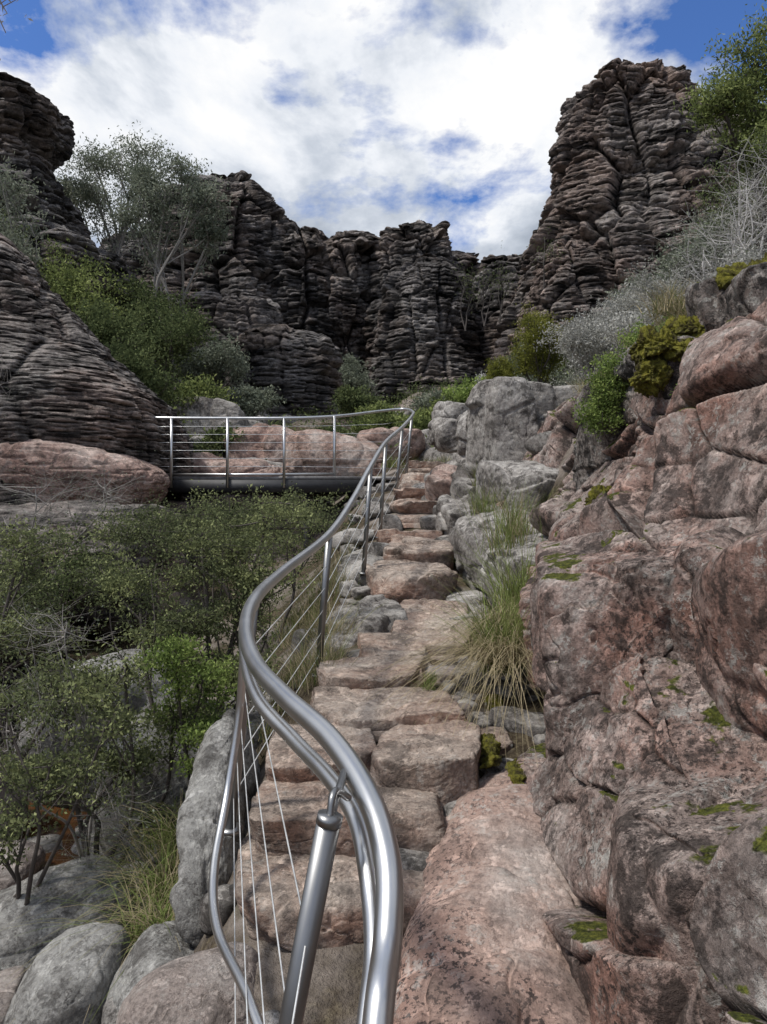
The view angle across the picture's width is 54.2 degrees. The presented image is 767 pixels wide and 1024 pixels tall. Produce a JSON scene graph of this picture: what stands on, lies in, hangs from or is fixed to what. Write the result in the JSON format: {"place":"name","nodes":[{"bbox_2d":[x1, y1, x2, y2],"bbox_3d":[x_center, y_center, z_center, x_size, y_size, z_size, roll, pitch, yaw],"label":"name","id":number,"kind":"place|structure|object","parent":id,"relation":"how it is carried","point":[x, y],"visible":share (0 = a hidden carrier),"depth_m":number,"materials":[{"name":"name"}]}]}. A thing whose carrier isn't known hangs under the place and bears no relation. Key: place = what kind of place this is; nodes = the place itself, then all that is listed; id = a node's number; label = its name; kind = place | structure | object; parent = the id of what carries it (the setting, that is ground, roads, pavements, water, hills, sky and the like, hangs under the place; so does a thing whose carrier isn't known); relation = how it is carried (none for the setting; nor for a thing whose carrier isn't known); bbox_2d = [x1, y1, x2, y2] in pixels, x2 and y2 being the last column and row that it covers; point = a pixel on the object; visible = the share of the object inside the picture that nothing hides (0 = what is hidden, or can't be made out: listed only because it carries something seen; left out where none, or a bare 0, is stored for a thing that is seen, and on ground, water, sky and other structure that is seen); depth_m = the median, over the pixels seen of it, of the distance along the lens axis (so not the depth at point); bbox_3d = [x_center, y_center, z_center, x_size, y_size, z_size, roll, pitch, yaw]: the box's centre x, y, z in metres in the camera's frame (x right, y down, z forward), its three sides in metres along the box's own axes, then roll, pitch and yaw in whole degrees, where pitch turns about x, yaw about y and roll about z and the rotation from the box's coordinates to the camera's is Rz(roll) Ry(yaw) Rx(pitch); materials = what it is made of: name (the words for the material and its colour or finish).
{"place":"outdoors","nodes":[
{"label":"outdoors","id":0,"kind":"place"},
{"bbox_2d":[18,802,104,868],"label":"creek water","id":1,"kind":"structure","parent":0,"point":[56,860],"depth_m":5.76,"materials":[{"name":"brown liquid"}]},
{"bbox_2d":[0,257,755,1023],"bbox_3d":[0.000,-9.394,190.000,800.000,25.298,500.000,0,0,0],"label":"ground","id":2,"kind":"structure","parent":0,"point":[334,987],"depth_m":4.42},
{"bbox_2d":[0,965,27,1023],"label":"boulder","id":3,"kind":"object","parent":2,"relation":"on","point":[8,992],"visible":0.44,"depth_m":3.37,"materials":[{"name":"stone"}]},
{"bbox_2d":[0,840,45,889],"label":"boulder","id":4,"kind":"object","parent":2,"relation":"on","point":[6,880],"visible":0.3,"depth_m":4.97,"materials":[{"name":"stone"}]},
{"bbox_2d":[0,151,55,273],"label":"eucalyptus tree","id":5,"kind":"object","parent":2,"relation":"on","point":[8,232],"visible":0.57,"depth_m":16.46,"materials":[{"name":"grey plant"}]},
{"bbox_2d":[0,534,76,737],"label":"boulder","id":6,"kind":"object","parent":2,"relation":"on","point":[10,662],"visible":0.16,"depth_m":7.86,"materials":[{"name":"stone"}]},
{"bbox_2d":[0,507,132,672],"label":"tea tree shrub","id":7,"kind":"object","parent":6,"relation":"on","point":[69,581],"visible":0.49,"depth_m":8.10,"materials":[{"name":"green plant"}]},
{"bbox_2d":[0,437,170,609],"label":"bare shrub","id":8,"kind":"object","parent":6,"relation":"on","point":[107,493],"visible":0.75,"depth_m":8.51,"materials":[{"name":"grey plant"}]},
{"bbox_2d":[0,514,119,793],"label":"tea tree shrub","id":9,"kind":"object","parent":2,"relation":"on","point":[20,549],"visible":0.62,"depth_m":5.53,"materials":[{"name":"green plant"}]},
{"bbox_2d":[3,922,131,1023],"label":"boulder","id":10,"kind":"object","parent":2,"relation":"on","point":[49,991],"visible":0.81,"depth_m":3.12,"materials":[{"name":"stone"}]},
{"bbox_2d":[0,855,137,970],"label":"boulder","id":11,"kind":"object","parent":2,"relation":"on","point":[12,908],"visible":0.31,"depth_m":3.90,"materials":[{"name":"stone"}]},
{"bbox_2d":[0,673,152,905],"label":"tea tree shrub","id":12,"kind":"object","parent":11,"relation":"on","point":[118,728],"visible":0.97,"depth_m":3.90,"materials":[{"name":"green plant"}]},
{"bbox_2d":[0,571,143,857],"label":"shrub","id":13,"kind":"object","parent":2,"relation":"on","point":[62,633],"visible":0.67,"depth_m":4.57,"materials":[{"name":"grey plant"}]},
{"bbox_2d":[0,72,163,375],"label":"sandstone cliff","id":14,"kind":"structure","parent":2,"relation":"on","point":[37,134],"depth_m":25.29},
{"bbox_2d":[36,250,129,332],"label":"heath shrub","id":15,"kind":"object","parent":2,"relation":"on","point":[75,293],"visible":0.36,"depth_m":21.74,"materials":[{"name":"green plant"}]},
{"bbox_2d":[0,439,170,504],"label":"boulder","id":16,"kind":"object","parent":2,"relation":"on","point":[30,452],"visible":0.56,"depth_m":11.40,"materials":[{"name":"pink stone"}]},
{"bbox_2d":[37,234,139,305],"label":"heath shrub","id":17,"kind":"object","parent":2,"relation":"on","point":[89,265],"visible":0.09,"depth_m":23.43,"materials":[{"name":"green plant"}]},
{"bbox_2d":[1,779,185,1023],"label":"lomandra tussock","id":18,"kind":"object","parent":2,"relation":"on","point":[158,899],"visible":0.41,"depth_m":3.90,"materials":[{"name":"green plant"}]},
{"bbox_2d":[0,500,187,640],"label":"boulder","id":19,"kind":"object","parent":2,"relation":"on","point":[89,619],"visible":0.26,"depth_m":9.90,"materials":[{"name":"stone"}]},
{"bbox_2d":[0,233,193,504],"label":"sandstone outcrop","id":20,"kind":"object","parent":2,"relation":"on","point":[75,380],"visible":0.57,"depth_m":12.42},
{"bbox_2d":[18,648,186,811],"bbox_3d":[-2.398,1.971,6.626,1.472,1.426,1.379,0,0,0],"label":"boulder","id":21,"kind":"object","parent":2,"relation":"on","point":[137,703],"visible":0.05,"depth_m":6.12,"materials":[{"name":"stone"}]},
{"bbox_2d":[32,729,179,910],"bbox_3d":[-1.505,1.732,4.106,0.884,1.138,0.826,0,0,0],"label":"bare shrub","id":22,"kind":"object","parent":2,"relation":"on","point":[120,831],"visible":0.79,"depth_m":4.10,"materials":[{"name":"grey plant"}]},
{"bbox_2d":[54,121,176,257],"bbox_3d":[-11.462,-11.812,30.680,6.199,8.310,4.813,0,0,0],"label":"eucalyptus tree","id":23,"kind":"object","parent":2,"relation":"on","point":[89,193],"visible":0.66,"depth_m":30.52,"materials":[{"name":"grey plant"}]},
{"bbox_2d":[73,295,163,378],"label":"heath shrub","id":24,"kind":"object","parent":2,"relation":"on","point":[114,330],"visible":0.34,"depth_m":19.43,"materials":[{"name":"green plant"}]},
{"bbox_2d":[0,637,250,868],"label":"tea tree shrub","id":25,"kind":"object","parent":2,"relation":"on","point":[99,683],"visible":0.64,"depth_m":4.51,"materials":[{"name":"green plant"}]},
{"bbox_2d":[103,340,190,408],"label":"heath shrub","id":26,"kind":"object","parent":2,"relation":"on","point":[135,363],"visible":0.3,"depth_m":17.90,"materials":[{"name":"green plant"}]},
{"bbox_2d":[106,920,194,1011],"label":"boulder","id":27,"kind":"object","parent":2,"relation":"on","point":[156,946],"visible":0.4,"depth_m":3.09,"materials":[{"name":"stone"}]},
{"bbox_2d":[111,267,195,347],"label":"heath shrub","id":28,"kind":"object","parent":2,"relation":"on","point":[144,297],"visible":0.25,"depth_m":25.03,"materials":[{"name":"green plant"}]},
{"bbox_2d":[93,693,230,864],"bbox_3d":[-1.488,2.004,5.630,0.992,1.072,1.617,0,0,0],"label":"boulder","id":29,"kind":"object","parent":2,"relation":"on","point":[178,784],"visible":0.13,"depth_m":4.88,"materials":[{"name":"stone"}]},
{"bbox_2d":[112,279,220,389],"bbox_3d":[-6.829,-5.093,22.910,3.846,3.726,3.610,0,0,37],"label":"heath shrub","id":30,"kind":"object","parent":2,"relation":"on","point":[172,339],"visible":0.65,"depth_m":22.64,"materials":[{"name":"green plant"}]},
{"bbox_2d":[95,147,239,379],"bbox_3d":[-7.382,-8.557,26.084,5.123,7.835,3.170,0,0,0],"label":"eucalyptus tree","id":31,"kind":"object","parent":2,"relation":"on","point":[208,231],"visible":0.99,"depth_m":26.02,"materials":[{"name":"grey plant"}]},
{"bbox_2d":[116,941,257,1023],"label":"boulder","id":32,"kind":"object","parent":2,"relation":"on","point":[196,987],"visible":0.81,"depth_m":2.37,"materials":[{"name":"stone"}]},
{"bbox_2d":[130,630,250,784],"bbox_3d":[-1.152,1.485,4.580,0.654,1.540,0.693,0,0,40],"label":"tea tree shrub","id":33,"kind":"object","parent":2,"relation":"on","point":[174,650],"visible":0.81,"depth_m":4.52,"materials":[{"name":"green plant"}]},
{"bbox_2d":[164,371,240,422],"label":"heath shrub","id":34,"kind":"object","parent":2,"relation":"on","point":[191,389],"visible":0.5,"depth_m":20.14,"materials":[{"name":"green plant"}]},
{"bbox_2d":[165,396,249,435],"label":"boulder","id":35,"kind":"object","parent":2,"relation":"on","point":[207,407],"visible":0.39,"depth_m":19.75,"materials":[{"name":"grey stone"}]},
{"bbox_2d":[55,479,372,658],"bbox_3d":[-1.898,0.675,8.312,3.591,2.080,1.854,0,0,0],"label":"tea tree shrub","id":36,"kind":"object","parent":2,"relation":"on","point":[139,537],"visible":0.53,"depth_m":8.24,"materials":[{"name":"green plant"}]},
{"bbox_2d":[173,328,254,387],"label":"heath shrub","id":37,"kind":"object","parent":2,"relation":"on","point":[214,361],"visible":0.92,"depth_m":25.96,"materials":[{"name":"green plant"}]},
{"bbox_2d":[169,709,260,946],"bbox_3d":[-0.741,2.062,4.076,0.647,1.783,1.893,0,0,-9],"label":"boulder","id":38,"kind":"object","parent":2,"relation":"on","point":[198,815],"visible":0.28,"depth_m":3.51,"materials":[{"name":"stone"}]},
{"bbox_2d":[67,484,366,718],"bbox_3d":[-1.290,0.992,5.838,2.404,2.439,1.488,0,0,-14],"label":"tea tree shrub","id":39,"kind":"object","parent":2,"relation":"on","point":[248,581],"visible":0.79,"depth_m":5.73,"materials":[{"name":"green plant"}]},
{"bbox_2d":[191,452,280,495],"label":"boulder","id":40,"kind":"object","parent":2,"relation":"on","point":[232,462],"visible":0.27,"depth_m":15.23,"materials":[{"name":"pink stone"}]},
{"bbox_2d":[159,492,339,567],"bbox_3d":[-2.578,0.409,13.920,4.549,1.637,1.850,0,0,0],"label":"boulder","id":41,"kind":"object","parent":2,"relation":"on","point":[229,495],"visible":0.1,"depth_m":13.15,"materials":[{"name":"stone"}]},
{"bbox_2d":[224,381,286,416],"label":"heath shrub","id":42,"kind":"object","parent":2,"relation":"on","point":[251,400],"visible":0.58,"depth_m":23.68,"materials":[{"name":"green plant"}]},
{"bbox_2d":[223,423,294,462],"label":"boulder","id":43,"kind":"object","parent":2,"relation":"on","point":[260,446],"visible":0.42,"depth_m":17.76,"materials":[{"name":"pink stone"}]},
{"bbox_2d":[178,291,342,422],"bbox_3d":[-5.350,-5.269,31.750,10.458,8.538,6.502,0,0,40],"label":"sandstone outcrop","id":44,"kind":"object","parent":2,"relation":"on","point":[299,368],"visible":0.36,"depth_m":28.25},
{"bbox_2d":[154,408,414,1023],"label":"metal handrail","id":45,"kind":"object","parent":2,"relation":"on","point":[360,802],"visible":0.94,"depth_m":1.72,"materials":[{"name":"silver metal"}]},
{"bbox_2d":[157,416,411,569],"bbox_3d":[-1.922,-0.271,13.812,4.854,2.942,1.776,0,0,0],"label":"footbridge","id":46,"kind":"object","parent":2,"relation":"on","point":[233,482],"visible":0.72,"depth_m":12.96,"materials":[{"name":"silver metal"}]},
{"bbox_2d":[99,170,521,392],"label":"sandstone cliff","id":47,"kind":"structure","parent":2,"relation":"on","point":[314,279],"depth_m":42.98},
{"bbox_2d":[234,536,394,743],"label":"dry grass","id":48,"kind":"structure","parent":2,"relation":"on","point":[303,670],"depth_m":5.86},
{"bbox_2d":[19,299,613,1023],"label":"loose rocks","id":49,"kind":"object","parent":2,"relation":"on","point":[409,859],"visible":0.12,"depth_m":6.49,"materials":[{"name":"grey stone"}]},
{"bbox_2d":[428,417,457,452],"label":"boulder","id":50,"kind":"object","parent":49,"relation":"on","point":[442,434],"visible":0.79,"depth_m":12.90,"materials":[{"name":"grey stone"}]},
{"bbox_2d":[265,724,375,782],"bbox_3d":[-0.305,1.232,3.750,0.556,0.249,0.686,0,0,0],"label":"stone step","id":51,"kind":"object","parent":2,"relation":"on","point":[289,765],"visible":0.43,"depth_m":3.58,"materials":[{"name":"stone"}]},
{"bbox_2d":[235,833,424,950],"bbox_3d":[-0.209,1.518,2.990,0.808,0.300,0.697,0,0,0],"label":"stone step","id":52,"kind":"object","parent":2,"relation":"on","point":[342,923],"visible":0.47,"depth_m":2.74,"materials":[{"name":"stone"}]},
{"bbox_2d":[280,429,387,495],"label":"boulder","id":53,"kind":"object","parent":2,"relation":"on","point":[348,458],"visible":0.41,"depth_m":14.86,"materials":[{"name":"pink stone"}]},
{"bbox_2d":[303,604,389,665],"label":"boulder","id":54,"kind":"object","parent":2,"relation":"on","point":[380,623],"visible":0.17,"depth_m":5.88,"materials":[{"name":"grey stone"}]},
{"bbox_2d":[249,779,445,857],"bbox_3d":[-0.136,1.340,3.355,0.872,0.237,0.658,0,0,0],"label":"stone step","id":55,"kind":"object","parent":2,"relation":"on","point":[418,819],"visible":0.47,"depth_m":3.08,"materials":[{"name":"stone"}]},
{"bbox_2d":[370,719,480,807],"bbox_3d":[0.233,1.248,3.678,0.535,0.318,0.694,0,0,10],"label":"stone step","id":56,"kind":"object","parent":55,"relation":"on","point":[442,763],"visible":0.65,"depth_m":3.44,"materials":[{"name":"stone"}]},
{"bbox_2d":[326,384,389,419],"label":"heath shrub","id":57,"kind":"object","parent":2,"relation":"on","point":[348,398],"visible":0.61,"depth_m":26.71,"materials":[{"name":"green plant"}]},
{"bbox_2d":[339,352,384,399],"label":"heath shrub","id":58,"kind":"object","parent":2,"relation":"on","point":[352,377],"visible":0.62,"depth_m":32.55,"materials":[{"name":"green plant"}]},
{"bbox_2d":[316,655,426,689],"bbox_3d":[-0.060,1.068,4.827,0.736,0.185,0.663,0,0,0],"label":"stone step","id":59,"kind":"object","parent":2,"relation":"on","point":[359,673],"visible":0.64,"depth_m":4.68,"materials":[{"name":"stone"}]},
{"bbox_2d":[357,594,407,632],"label":"rock","id":60,"kind":"object","parent":2,"relation":"on","point":[388,607],"visible":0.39,"depth_m":6.50,"materials":[{"name":"stone"}]},
{"bbox_2d":[310,686,467,742],"bbox_3d":[-0.008,1.143,4.219,0.858,0.204,0.706,0,0,-8],"label":"stone step","id":61,"kind":"object","parent":2,"relation":"on","point":[339,705],"visible":0.52,"depth_m":4.07,"materials":[{"name":"stone"}]},
{"bbox_2d":[357,427,425,465],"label":"boulder","id":62,"kind":"object","parent":2,"relation":"on","point":[381,435],"visible":0.48,"depth_m":16.78,"materials":[{"name":"pink stone"}]},
{"bbox_2d":[357,632,430,664],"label":"stone step","id":63,"kind":"object","parent":2,"relation":"on","point":[380,645],"visible":0.33,"depth_m":5.38,"materials":[{"name":"stone"}]},
{"bbox_2d":[365,559,457,603],"bbox_3d":[0.237,0.724,7.471,0.851,0.450,1.133,0,0,-8],"label":"stone step","id":64,"kind":"object","parent":2,"relation":"on","point":[399,581],"visible":0.65,"depth_m":7.02,"materials":[{"name":"stone"}]},
{"bbox_2d":[383,534,454,570],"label":"stone step","id":65,"kind":"object","parent":2,"relation":"on","point":[417,549],"visible":0.45,"depth_m":8.01,"materials":[{"name":"stone"}]},
{"bbox_2d":[390,598,475,661],"bbox_3d":[0.377,0.964,6.146,0.715,0.366,1.522,0,0,0],"label":"stone step","id":66,"kind":"object","parent":2,"relation":"on","point":[400,629],"visible":0.52,"depth_m":5.88,"materials":[{"name":"stone"}]},
{"bbox_2d":[425,464,456,500],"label":"boulder","id":67,"kind":"object","parent":2,"relation":"on","point":[438,480],"visible":0.38,"depth_m":10.76,"materials":[{"name":"pink stone"}]},
{"bbox_2d":[368,253,522,407],"bbox_3d":[4.039,-8.401,40.668,10.131,10.803,10.310,0,0,0],"label":"sandstone outcrop","id":68,"kind":"object","parent":2,"relation":"on","point":[419,331],"visible":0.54,"depth_m":37.46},
{"bbox_2d":[149,252,747,464],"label":"undergrowth","id":69,"kind":"object","parent":2,"relation":"on","point":[394,396],"visible":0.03,"depth_m":27.01,"materials":[{"name":"green plant"}]},
{"bbox_2d":[353,595,545,776],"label":"dead grass","id":70,"kind":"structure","parent":2,"relation":"on","point":[509,653],"depth_m":4.36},
{"bbox_2d":[435,494,471,534],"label":"boulder","id":71,"kind":"object","parent":2,"relation":"on","point":[447,513],"visible":0.45,"depth_m":9.00,"materials":[{"name":"grey stone"}]},
{"bbox_2d":[404,532,539,677],"bbox_3d":[0.857,0.549,4.983,1.660,0.861,1.950,0,0,0],"label":"lomandra tussock","id":72,"kind":"object","parent":2,"relation":"on","point":[513,587],"visible":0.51,"depth_m":4.77,"materials":[{"name":"green plant"}]},
{"bbox_2d":[393,764,590,1023],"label":"boulder","id":73,"kind":"object","parent":2,"relation":"on","point":[480,944],"visible":0.62,"depth_m":2.46,"materials":[{"name":"pink stone"}]},
{"bbox_2d":[453,504,539,599],"bbox_3d":[1.118,0.418,7.271,0.850,1.008,1.182,0,0,0],"label":"boulder","id":74,"kind":"object","parent":2,"relation":"on","point":[463,528],"visible":0.33,"depth_m":7.09,"materials":[{"name":"grey stone"}]},
{"bbox_2d":[465,376,538,472],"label":"boulder","id":75,"kind":"object","parent":2,"relation":"on","point":[501,421],"visible":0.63,"depth_m":8.97,"materials":[{"name":"grey stone"}]},
{"bbox_2d":[480,533,547,610],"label":"boulder","id":76,"kind":"object","parent":2,"relation":"on","point":[518,556],"visible":0.13,"depth_m":6.02,"materials":[{"name":"grey stone"}]},
{"bbox_2d":[450,459,559,555],"bbox_3d":[1.156,-0.135,7.228,1.240,0.970,3.431,0,0,0],"label":"lomandra tussock","id":77,"kind":"object","parent":76,"relation":"on","point":[515,527],"visible":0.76,"depth_m":6.23,"materials":[{"name":"green plant"}]},
{"bbox_2d":[472,460,559,510],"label":"boulder","id":78,"kind":"object","parent":2,"relation":"on","point":[514,473],"visible":0.28,"depth_m":7.65,"materials":[{"name":"grey stone"}]},
{"bbox_2d":[488,706,545,736],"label":"rock","id":79,"kind":"object","parent":2,"relation":"on","point":[514,714],"visible":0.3,"depth_m":4.11,"materials":[{"name":"grey stone"}]},
{"bbox_2d":[506,301,572,382],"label":"conical shrub","id":80,"kind":"object","parent":2,"relation":"on","point":[542,357],"visible":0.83,"depth_m":12.65,"materials":[{"name":"green plant"}]},
{"bbox_2d":[527,381,582,420],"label":"boulder","id":81,"kind":"object","parent":2,"relation":"on","point":[547,397],"visible":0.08,"depth_m":9.25,"materials":[{"name":"grey stone"}]},
{"bbox_2d":[532,307,632,381],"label":"heath shrub","id":82,"kind":"object","parent":2,"relation":"on","point":[575,343],"visible":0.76,"depth_m":10.27,"materials":[{"name":"grey plant"}]},
{"bbox_2d":[572,377,624,490],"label":"boulder","id":83,"kind":"object","parent":2,"relation":"on","point":[591,458],"visible":0.12,"depth_m":5.81,"materials":[{"name":"stone"}]},
{"bbox_2d":[530,537,677,757],"bbox_3d":[1.301,0.891,3.764,1.212,1.683,1.672,0,0,19],"label":"boulder","id":84,"kind":"object","parent":2,"relation":"on","point":[590,609],"visible":0.22,"depth_m":3.18,"materials":[{"name":"stone"}]},
{"bbox_2d":[455,297,766,1023],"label":"rock wall","id":85,"kind":"structure","parent":2,"relation":"on","point":[694,462],"depth_m":2.90,"materials":[{"name":"stone"}]},
{"bbox_2d":[560,313,675,441],"bbox_3d":[1.826,-0.899,5.393,0.892,1.111,0.958,0,0,42],"label":"myrtle shrub","id":86,"kind":"object","parent":85,"relation":"on","point":[599,408],"visible":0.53,"depth_m":5.41,"materials":[{"name":"green plant"}]},
{"bbox_2d":[628,355,673,398],"bbox_3d":[1.598,-0.809,4.501,0.235,0.252,0.261,0,0,0],"label":"moss patch","id":87,"kind":"object","parent":85,"relation":"on","point":[653,375],"visible":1,"depth_m":4.42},
{"bbox_2d":[609,273,693,348],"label":"dry grass","id":88,"kind":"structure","parent":85,"relation":"on","point":[669,308],"depth_m":5.68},
{"bbox_2d":[628,324,693,364],"bbox_3d":[1.719,-0.970,4.556,0.428,0.288,0.439,0,0,0],"label":"moss patch","id":89,"kind":"object","parent":85,"relation":"on","point":[664,344],"visible":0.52,"depth_m":4.40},
{"bbox_2d":[563,283,675,348],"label":"heath shrub","id":90,"kind":"object","parent":2,"relation":"on","point":[626,305],"visible":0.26,"depth_m":10.82,"materials":[{"name":"grey plant"}]},
{"bbox_2d":[489,58,763,374],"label":"sandstone cliff","id":91,"kind":"structure","parent":2,"relation":"on","point":[627,152],"depth_m":35.03,"materials":[{"name":"stone"}]},
{"bbox_2d":[592,294,684,350],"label":"heath shrub","id":92,"kind":"object","parent":2,"relation":"on","point":[624,323],"visible":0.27,"depth_m":8.79,"materials":[{"name":"grey plant"}]},
{"bbox_2d":[592,255,704,314],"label":"heath shrub","id":93,"kind":"object","parent":2,"relation":"on","point":[649,285],"visible":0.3,"depth_m":12.16,"materials":[{"name":"grey plant"}]},
{"bbox_2d":[612,335,695,429],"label":"boulder","id":94,"kind":"object","parent":2,"relation":"on","point":[626,370],"visible":0.09,"depth_m":5.25,"materials":[{"name":"stone"}]},
{"bbox_2d":[606,763,766,1023],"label":"boulder","id":95,"kind":"object","parent":2,"relation":"on","point":[666,842],"visible":0.65,"depth_m":2.00,"materials":[{"name":"stone"}]},
{"bbox_2d":[644,222,756,292],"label":"heath shrub","id":96,"kind":"object","parent":2,"relation":"on","point":[676,257],"visible":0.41,"depth_m":14.19,"materials":[{"name":"grey plant"}]},
{"bbox_2d":[639,162,766,298],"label":"bare shrub","id":97,"kind":"object","parent":2,"relation":"on","point":[749,244],"visible":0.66,"depth_m":9.56,"materials":[{"name":"grey plant"}]},
{"bbox_2d":[657,119,766,259],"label":"bare shrub","id":98,"kind":"object","parent":2,"relation":"on","point":[744,201],"visible":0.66,"depth_m":11.80,"materials":[{"name":"grey plant"}]},
{"bbox_2d":[669,526,766,737],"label":"boulder","id":99,"kind":"object","parent":2,"relation":"on","point":[718,587],"visible":0.31,"depth_m":2.54,"materials":[{"name":"stone"}]},
{"bbox_2d":[673,0,766,239],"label":"tea tree","id":100,"kind":"object","parent":2,"relation":"on","point":[744,90],"visible":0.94,"depth_m":13.40,"materials":[{"name":"green plant"}]},
{"bbox_2d":[685,262,766,332],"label":"boulder","id":101,"kind":"object","parent":2,"relation":"on","point":[709,304],"visible":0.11,"depth_m":4.19,"materials":[{"name":"stone"}]},
{"bbox_2d":[685,154,766,251],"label":"heath shrub","id":102,"kind":"object","parent":2,"relation":"on","point":[724,193],"visible":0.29,"depth_m":15.84,"materials":[{"name":"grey plant"}]},
{"bbox_2d":[0,0,766,262],"label":"sky","id":103,"kind":"structure","parent":0,"point":[371,116],"materials":[{"name":"white"}]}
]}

